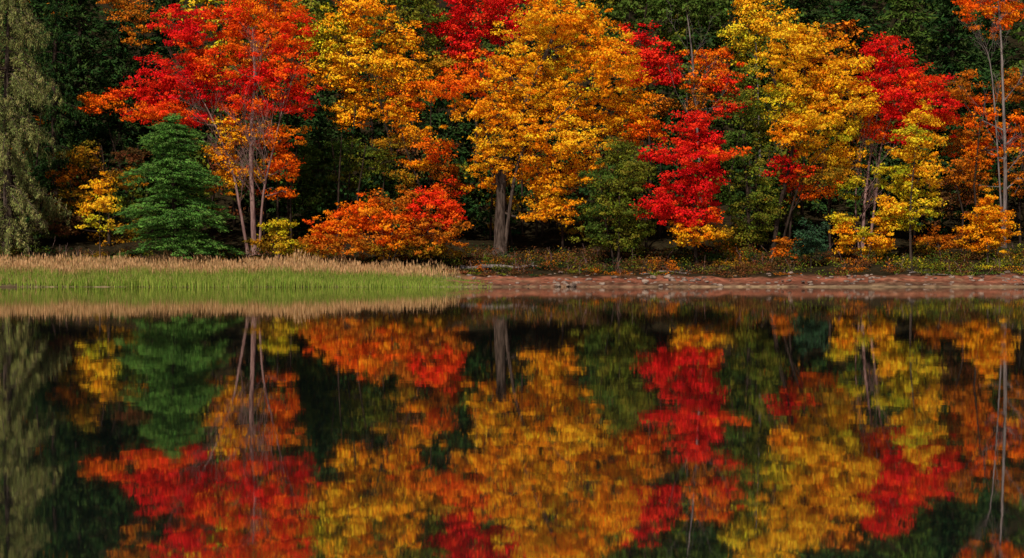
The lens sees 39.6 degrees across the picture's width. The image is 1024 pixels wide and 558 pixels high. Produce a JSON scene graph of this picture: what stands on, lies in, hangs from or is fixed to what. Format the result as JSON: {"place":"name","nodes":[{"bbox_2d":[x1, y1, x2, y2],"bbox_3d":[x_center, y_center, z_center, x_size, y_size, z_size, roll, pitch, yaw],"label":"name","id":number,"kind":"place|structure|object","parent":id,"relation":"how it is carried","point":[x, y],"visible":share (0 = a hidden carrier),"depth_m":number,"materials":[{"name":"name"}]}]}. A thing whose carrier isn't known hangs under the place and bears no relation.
{"place":"outdoors","nodes":[
{"label":"outdoors","id":0,"kind":"place"},
{"bbox_2d":[0,287,1023,557],"bbox_3d":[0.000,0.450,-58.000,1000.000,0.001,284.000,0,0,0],"label":"lake water","id":1,"kind":"structure","parent":0,"point":[510,421],"depth_m":4.46,"materials":[{"name":"liquid"}]},
{"bbox_2d":[0,0,1023,286],"bbox_3d":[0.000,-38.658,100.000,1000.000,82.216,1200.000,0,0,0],"label":"ground","id":2,"kind":"structure","parent":0,"point":[528,238],"depth_m":98.10,"materials":[{"name":"beige soil"}]},
{"bbox_2d":[0,0,71,258],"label":"spruce tree","id":3,"kind":"object","parent":2,"relation":"on","point":[27,83],"visible":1,"depth_m":92.69,"materials":[{"name":"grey plant"}]},
{"bbox_2d":[0,0,79,208],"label":"pine tree","id":4,"kind":"object","parent":2,"relation":"on","point":[37,6],"visible":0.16,"depth_m":105.45,"materials":[{"name":"green plant"}]},
{"bbox_2d":[20,0,91,230],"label":"spruce tree","id":5,"kind":"object","parent":2,"relation":"on","point":[54,126],"visible":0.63,"depth_m":100.78,"materials":[{"name":"green plant"}]},
{"bbox_2d":[32,0,142,201],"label":"pine tree","id":6,"kind":"object","parent":2,"relation":"on","point":[83,39],"visible":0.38,"depth_m":107.32,"materials":[{"name":"green plant"}]},
{"bbox_2d":[30,135,155,246],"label":"rust larch tree","id":7,"kind":"object","parent":2,"relation":"on","point":[75,169],"visible":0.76,"depth_m":96.91,"materials":[{"name":"orange plant"}]},
{"bbox_2d":[72,171,121,258],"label":"yellow birch tree","id":8,"kind":"object","parent":2,"relation":"on","point":[101,200],"visible":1,"depth_m":89.90,"materials":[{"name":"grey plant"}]},
{"bbox_2d":[71,0,162,201],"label":"pine tree","id":9,"kind":"object","parent":2,"relation":"on","point":[118,62],"visible":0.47,"depth_m":107.37,"materials":[{"name":"green plant"}]},
{"bbox_2d":[65,0,177,213],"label":"orange maple tree","id":10,"kind":"object","parent":2,"relation":"on","point":[92,99],"visible":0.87,"depth_m":103.41,"materials":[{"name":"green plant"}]},
{"bbox_2d":[109,6,191,193],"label":"pine tree","id":11,"kind":"object","parent":2,"relation":"on","point":[157,38],"visible":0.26,"depth_m":109.61,"materials":[{"name":"green plant"}]},
{"bbox_2d":[109,113,244,259],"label":"pine tree","id":12,"kind":"object","parent":2,"relation":"on","point":[182,209],"visible":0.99,"depth_m":89.23,"materials":[{"name":"green plant"}]},
{"bbox_2d":[110,0,325,255],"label":"red maple tree","id":13,"kind":"object","parent":2,"relation":"on","point":[196,69],"visible":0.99,"depth_m":92.82,"materials":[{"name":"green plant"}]},
{"bbox_2d":[0,249,463,278],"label":"reed bed","id":14,"kind":"object","parent":2,"relation":"on","point":[159,264],"visible":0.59,"depth_m":85.79,"materials":[{"name":"beige plant"}]},
{"bbox_2d":[0,264,491,286],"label":"shore grass","id":15,"kind":"structure","parent":2,"relation":"on","point":[156,278],"depth_m":81.08,"materials":[{"name":"green plant"}]},
{"bbox_2d":[241,87,325,208],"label":"pine tree","id":16,"kind":"object","parent":2,"relation":"on","point":[293,123],"visible":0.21,"depth_m":106.53,"materials":[{"name":"green plant"}]},
{"bbox_2d":[242,218,328,259],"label":"amber shrub","id":17,"kind":"object","parent":2,"relation":"on","point":[276,232],"visible":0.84,"depth_m":91.11,"materials":[{"name":"yellow plant"}]},
{"bbox_2d":[256,94,376,230],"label":"pine tree","id":18,"kind":"object","parent":2,"relation":"on","point":[318,121],"visible":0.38,"depth_m":101.59,"materials":[{"name":"green plant"}]},
{"bbox_2d":[265,126,418,237],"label":"green hemlock tree","id":19,"kind":"object","parent":2,"relation":"on","point":[312,200],"visible":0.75,"depth_m":98.74,"materials":[{"name":"green plant"}]},
{"bbox_2d":[283,0,438,221],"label":"yellow maple tree","id":20,"kind":"object","parent":2,"relation":"on","point":[381,59],"visible":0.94,"depth_m":102.66,"materials":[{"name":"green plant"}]},
{"bbox_2d":[294,183,480,264],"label":"orange shrub","id":21,"kind":"object","parent":2,"relation":"on","point":[385,248],"visible":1,"depth_m":88.27,"materials":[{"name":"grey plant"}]},
{"bbox_2d":[365,67,475,244],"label":"young maple tree","id":22,"kind":"object","parent":2,"relation":"on","point":[396,142],"visible":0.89,"depth_m":95.98,"materials":[{"name":"orange plant"}]},
{"bbox_2d":[395,109,478,225],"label":"pine tree","id":23,"kind":"object","parent":2,"relation":"on","point":[437,118],"visible":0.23,"depth_m":102.61,"materials":[{"name":"green plant"}]},
{"bbox_2d":[375,0,535,209],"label":"scarlet maple tree","id":24,"kind":"object","parent":2,"relation":"on","point":[438,59],"visible":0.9,"depth_m":105.42,"materials":[{"name":"red plant"}]},
{"bbox_2d":[446,87,515,206],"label":"pine tree","id":25,"kind":"object","parent":2,"relation":"on","point":[469,146],"visible":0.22,"depth_m":107.61,"materials":[{"name":"green plant"}]},
{"bbox_2d":[460,254,536,269],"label":"driftwood log","id":26,"kind":"object","parent":2,"relation":"on","point":[463,267],"visible":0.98,"depth_m":88.32,"materials":[{"name":"grey wood"}]},
{"bbox_2d":[0,0,1023,203],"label":"distant forest","id":27,"kind":"object","parent":2,"relation":"on","point":[929,5],"visible":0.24,"depth_m":113.64,"materials":[{"name":"green plant"}]},
{"bbox_2d":[0,82,1023,251],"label":"forest understory","id":28,"kind":"object","parent":2,"relation":"on","point":[348,197],"visible":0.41,"depth_m":100.19,"materials":[{"name":"green plant"}]},
{"bbox_2d":[0,235,1023,276],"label":"undergrowth","id":29,"kind":"object","parent":2,"relation":"on","point":[749,254],"visible":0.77,"depth_m":89.58,"materials":[{"name":"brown plant"}]},
{"bbox_2d":[403,0,673,256],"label":"golden maple tree","id":30,"kind":"object","parent":2,"relation":"on","point":[574,23],"visible":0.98,"depth_m":92.25,"materials":[{"name":"orange plant"}]},
{"bbox_2d":[567,135,660,265],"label":"green alder tree","id":31,"kind":"object","parent":2,"relation":"on","point":[595,209],"visible":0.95,"depth_m":89.96,"materials":[{"name":"green plant"}]},
{"bbox_2d":[614,20,686,209],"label":"red maple tree","id":32,"kind":"object","parent":2,"relation":"on","point":[652,58],"visible":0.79,"depth_m":104.38,"materials":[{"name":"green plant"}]},
{"bbox_2d":[643,265,690,274],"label":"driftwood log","id":33,"kind":"object","parent":2,"relation":"on","point":[666,271],"visible":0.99,"depth_m":86.80,"materials":[{"name":"brown wood"}]},
{"bbox_2d":[605,0,756,195],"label":"green oak tree","id":34,"kind":"object","parent":2,"relation":"on","point":[697,7],"visible":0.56,"depth_m":109.61,"materials":[{"name":"green plant"}]},
{"bbox_2d":[646,109,722,224],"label":"pine tree","id":35,"kind":"object","parent":2,"relation":"on","point":[675,120],"visible":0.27,"depth_m":103.68,"materials":[{"name":"green plant"}]},
{"bbox_2d":[629,109,752,265],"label":"scarlet maple tree","id":36,"kind":"object","parent":2,"relation":"on","point":[692,223],"visible":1,"depth_m":89.46,"materials":[{"name":"red plant"}]},
{"bbox_2d":[666,1,755,218],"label":"orange oak tree","id":37,"kind":"object","parent":2,"relation":"on","point":[707,81],"visible":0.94,"depth_m":103.06,"materials":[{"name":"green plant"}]},
{"bbox_2d":[437,270,1023,286],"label":"beach stones","id":38,"kind":"object","parent":2,"relation":"on","point":[644,280],"visible":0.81,"depth_m":83.48,"materials":[{"name":"stone"}]},
{"bbox_2d":[702,88,794,254],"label":"olive oak tree","id":39,"kind":"object","parent":2,"relation":"on","point":[742,229],"visible":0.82,"depth_m":93.74,"materials":[{"name":"green plant"}]},
{"bbox_2d":[706,0,794,157],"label":"pine tree","id":40,"kind":"object","parent":2,"relation":"on","point":[731,52],"visible":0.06,"depth_m":117.82,"materials":[{"name":"green plant"}]},
{"bbox_2d":[716,0,800,220],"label":"yellow poplar tree","id":41,"kind":"object","parent":2,"relation":"on","point":[759,26],"visible":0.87,"depth_m":104.06,"materials":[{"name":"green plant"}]},
{"bbox_2d":[769,236,802,262],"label":"orange shrub","id":42,"kind":"object","parent":2,"relation":"on","point":[783,243],"visible":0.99,"depth_m":89.56,"materials":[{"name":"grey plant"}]},
{"bbox_2d":[739,0,843,173],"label":"pine tree","id":43,"kind":"object","parent":2,"relation":"on","point":[813,14],"visible":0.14,"depth_m":113.36,"materials":[{"name":"green plant"}]},
{"bbox_2d":[785,217,833,267],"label":"juniper shrub","id":44,"kind":"object","parent":2,"relation":"on","point":[812,244],"visible":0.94,"depth_m":89.16,"materials":[{"name":"green plant"}]},
{"bbox_2d":[779,125,843,214],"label":"pine tree","id":45,"kind":"object","parent":2,"relation":"on","point":[819,207],"visible":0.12,"depth_m":105.17,"materials":[{"name":"green plant"}]},
{"bbox_2d":[750,21,882,258],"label":"golden oak tree","id":46,"kind":"object","parent":2,"relation":"on","point":[839,64],"visible":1,"depth_m":92.63,"materials":[{"name":"yellow plant"}]},
{"bbox_2d":[823,212,897,262],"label":"golden shrub","id":47,"kind":"object","parent":2,"relation":"on","point":[843,226],"visible":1,"depth_m":89.86,"materials":[{"name":"yellow plant"}]},
{"bbox_2d":[803,0,924,191],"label":"pine tree","id":48,"kind":"object","parent":2,"relation":"on","point":[849,14],"visible":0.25,"depth_m":109.39,"materials":[{"name":"green plant"}]},
{"bbox_2d":[827,31,965,248],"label":"crimson maple tree","id":49,"kind":"object","parent":2,"relation":"on","point":[906,103],"visible":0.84,"depth_m":94.11,"materials":[{"name":"red plant"}]},
{"bbox_2d":[846,0,967,201],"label":"pine tree","id":50,"kind":"object","parent":2,"relation":"on","point":[900,29],"visible":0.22,"depth_m":107.28,"materials":[{"name":"green plant"}]},
{"bbox_2d":[867,99,950,265],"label":"yellow aspen tree","id":51,"kind":"object","parent":2,"relation":"on","point":[899,216],"visible":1,"depth_m":90.02,"materials":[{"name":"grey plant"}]},
{"bbox_2d":[908,266,946,274],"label":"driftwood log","id":52,"kind":"object","parent":2,"relation":"on","point":[922,273],"visible":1,"depth_m":86.16,"materials":[{"name":"brown wood"}]},
{"bbox_2d":[912,224,983,254],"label":"rust shrub","id":53,"kind":"object","parent":2,"relation":"on","point":[931,239],"visible":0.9,"depth_m":90.62,"materials":[{"name":"orange plant"}]},
{"bbox_2d":[898,0,1017,196],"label":"pine tree","id":54,"kind":"object","parent":2,"relation":"on","point":[947,7],"visible":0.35,"depth_m":107.37,"materials":[{"name":"green plant"}]},
{"bbox_2d":[926,0,1023,247],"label":"orange beech tree","id":55,"kind":"object","parent":2,"relation":"on","point":[964,173],"visible":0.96,"depth_m":95.29,"materials":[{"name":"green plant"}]},
{"bbox_2d":[946,0,1023,180],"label":"pine tree","id":56,"kind":"object","parent":2,"relation":"on","point":[995,60],"visible":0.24,"depth_m":111.32,"materials":[{"name":"green plant"}]},
{"bbox_2d":[951,187,1022,263],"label":"amber shrub","id":57,"kind":"object","parent":2,"relation":"on","point":[988,227],"visible":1,"depth_m":89.23,"materials":[{"name":"orange plant"}]}
]}

